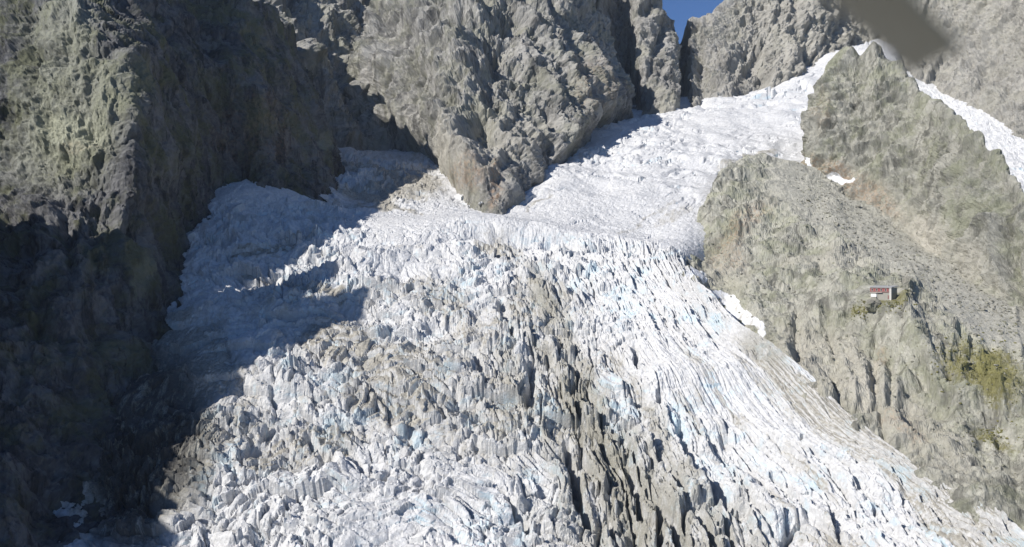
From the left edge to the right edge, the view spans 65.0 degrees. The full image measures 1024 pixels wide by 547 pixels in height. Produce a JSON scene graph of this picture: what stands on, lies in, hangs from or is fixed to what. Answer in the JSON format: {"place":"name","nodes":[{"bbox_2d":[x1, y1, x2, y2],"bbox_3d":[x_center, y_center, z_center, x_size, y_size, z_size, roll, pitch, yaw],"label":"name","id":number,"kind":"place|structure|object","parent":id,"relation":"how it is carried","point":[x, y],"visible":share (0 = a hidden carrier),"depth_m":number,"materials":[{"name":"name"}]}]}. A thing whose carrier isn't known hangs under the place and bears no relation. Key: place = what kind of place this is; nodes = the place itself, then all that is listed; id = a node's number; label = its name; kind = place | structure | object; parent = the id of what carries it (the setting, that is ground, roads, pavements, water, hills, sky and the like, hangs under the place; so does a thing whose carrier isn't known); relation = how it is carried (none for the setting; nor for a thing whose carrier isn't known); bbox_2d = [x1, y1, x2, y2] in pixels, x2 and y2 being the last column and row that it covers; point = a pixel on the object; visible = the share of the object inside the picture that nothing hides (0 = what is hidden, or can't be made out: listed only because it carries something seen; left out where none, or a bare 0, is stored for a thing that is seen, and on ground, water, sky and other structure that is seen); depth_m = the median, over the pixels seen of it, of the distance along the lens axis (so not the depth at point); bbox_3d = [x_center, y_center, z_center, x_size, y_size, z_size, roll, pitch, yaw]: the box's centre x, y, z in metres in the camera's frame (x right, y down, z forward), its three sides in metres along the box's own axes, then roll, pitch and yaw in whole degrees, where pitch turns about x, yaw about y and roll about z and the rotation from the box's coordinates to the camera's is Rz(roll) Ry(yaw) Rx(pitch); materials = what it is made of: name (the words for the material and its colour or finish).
{"place":"outdoors","nodes":[
{"label":"outdoors","id":0,"kind":"place"},
{"bbox_2d":[0,0,344,546],"bbox_3d":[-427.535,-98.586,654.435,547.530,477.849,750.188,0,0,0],"label":"cliff","id":1,"kind":"structure","parent":0,"point":[135,135],"depth_m":525.28,"materials":[{"name":"grey stone"}]},
{"bbox_2d":[252,0,369,153],"bbox_3d":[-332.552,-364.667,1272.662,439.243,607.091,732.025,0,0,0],"label":"back wall","id":2,"kind":"structure","parent":0,"point":[328,33],"depth_m":1067.82,"materials":[{"name":"stone"}]},
{"bbox_2d":[340,0,635,214],"bbox_3d":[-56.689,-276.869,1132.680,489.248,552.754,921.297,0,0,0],"label":"rock buttress","id":3,"kind":"object","parent":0,"point":[494,106],"visible":0.84,"depth_m":964.42,"materials":[{"name":"stone"}]},
{"bbox_2d":[53,40,1023,546],"bbox_3d":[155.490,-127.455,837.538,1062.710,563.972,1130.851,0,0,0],"label":"glacier","id":4,"kind":"object","parent":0,"point":[393,348],"visible":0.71,"depth_m":428.26,"materials":[{"name":"white ice"}]},
{"bbox_2d":[662,0,723,43],"label":"sky","id":5,"kind":"structure","parent":0,"point":[680,11],"materials":[{"name":"blue"}]},
{"bbox_2d":[595,0,1023,138],"bbox_3d":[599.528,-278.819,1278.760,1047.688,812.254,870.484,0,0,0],"label":"headwall","id":6,"kind":"object","parent":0,"point":[729,48],"visible":0.59,"depth_m":1358.65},
{"bbox_2d":[682,153,1023,530],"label":"rock slope","id":7,"kind":"structure","parent":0,"point":[766,184],"depth_m":491.26,"materials":[{"name":"grey stone"}]},
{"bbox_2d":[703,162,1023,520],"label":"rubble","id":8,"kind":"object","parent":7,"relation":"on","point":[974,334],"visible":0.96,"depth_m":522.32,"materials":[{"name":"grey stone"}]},
{"bbox_2d":[865,297,881,312],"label":"rock outcrop","id":9,"kind":"object","parent":7,"relation":"on","point":[872,304],"visible":0.85,"depth_m":478.75,"materials":[{"name":"grey stone"}]},
{"bbox_2d":[870,284,896,299],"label":"mountain hut","id":10,"kind":"object","parent":7,"relation":"on","point":[886,292],"visible":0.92,"depth_m":485.56,"materials":[{"name":"stone"}]},
{"bbox_2d":[900,276,913,289],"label":"rock outcrop","id":11,"kind":"object","parent":7,"relation":"on","point":[907,282],"visible":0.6,"depth_m":501.40,"materials":[{"name":"grey stone"}]},
{"bbox_2d":[850,300,1023,446],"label":"grass","id":12,"kind":"structure","parent":7,"relation":"on","point":[896,302],"depth_m":442.67,"materials":[{"name":"green plant"}]},
{"bbox_2d":[826,0,961,71],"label":"rotor blade","id":13,"kind":"object","parent":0,"point":[911,35],"visible":1,"depth_m":4.89,"materials":[{"name":"paint"}]},
{"bbox_2d":[800,41,1023,324],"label":"rock slope","id":14,"kind":"structure","parent":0,"point":[884,134],"depth_m":730.80,"materials":[{"name":"grey stone"}]},
{"bbox_2d":[857,42,1023,191],"bbox_3d":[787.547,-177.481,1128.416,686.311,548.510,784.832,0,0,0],"label":"side glacier","id":15,"kind":"object","parent":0,"point":[996,133],"visible":0.14,"depth_m":1155.82,"materials":[{"name":"white snow"}]}
]}

